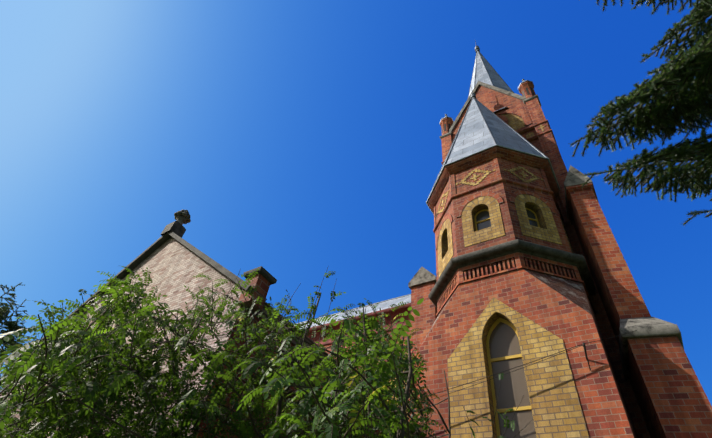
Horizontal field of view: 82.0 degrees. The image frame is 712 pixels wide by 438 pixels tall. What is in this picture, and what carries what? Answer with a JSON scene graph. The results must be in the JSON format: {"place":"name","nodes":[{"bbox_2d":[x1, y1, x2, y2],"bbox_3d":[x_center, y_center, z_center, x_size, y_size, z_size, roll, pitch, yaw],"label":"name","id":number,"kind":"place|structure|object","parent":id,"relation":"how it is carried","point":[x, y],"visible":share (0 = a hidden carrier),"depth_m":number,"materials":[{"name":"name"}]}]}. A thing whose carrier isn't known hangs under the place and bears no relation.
{"place":"outdoors","nodes":[
{"label":"outdoors","id":0,"kind":"place"},
{"bbox_2d":[0,209,418,437],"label":"wing","id":1,"kind":"structure","parent":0,"point":[172,260],"depth_m":8.51,"materials":[{"name":"beige brick"}]},
{"bbox_2d":[0,0,711,405],"label":"sky","id":2,"kind":"structure","parent":0,"point":[298,140],"materials":[{"name":"blue"}]},
{"bbox_2d":[306,267,436,429],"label":"brick wall","id":3,"kind":"structure","parent":0,"point":[422,283],"depth_m":17.73,"materials":[{"name":"brick"}]},
{"bbox_2d":[294,294,410,328],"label":"roof","id":4,"kind":"structure","parent":3,"relation":"on","point":[385,304],"depth_m":23.91,"materials":[{"name":"grey metal"}]},
{"bbox_2d":[439,41,650,437],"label":"tower","id":5,"kind":"structure","parent":0,"point":[537,133],"depth_m":22.19,"materials":[{"name":"red brick"}]},
{"label":"ground","id":6,"kind":"structure","parent":0,"visible":0},
{"bbox_2d":[0,264,532,437],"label":"leafy tree","id":7,"kind":"object","parent":6,"relation":"on","point":[62,367],"visible":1,"depth_m":3.69,"materials":[{"name":"green plant"}]},
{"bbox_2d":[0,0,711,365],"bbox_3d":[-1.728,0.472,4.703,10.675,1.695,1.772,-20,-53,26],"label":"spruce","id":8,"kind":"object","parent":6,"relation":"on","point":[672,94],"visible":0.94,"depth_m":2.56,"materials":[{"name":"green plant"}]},
{"bbox_2d":[420,146,637,437],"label":"turret","id":9,"kind":"object","parent":6,"relation":"on","point":[514,286],"visible":1,"depth_m":11.91,"materials":[{"name":"red brick"}]},
{"bbox_2d":[426,86,559,214],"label":"turret roof","id":10,"kind":"structure","parent":9,"relation":"on","point":[482,127],"depth_m":18.93,"materials":[{"name":"grey metal"}]},
{"bbox_2d":[564,165,711,437],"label":"buttress","id":11,"kind":"structure","parent":6,"relation":"on","point":[661,376],"depth_m":10.41,"materials":[{"name":"red brick"}]},
{"bbox_2d":[429,330,636,399],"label":"wires","id":12,"kind":"object","parent":11,"relation":"attached to","point":[584,346],"visible":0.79,"depth_m":10.11,"materials":[{"name":"grey metal"}]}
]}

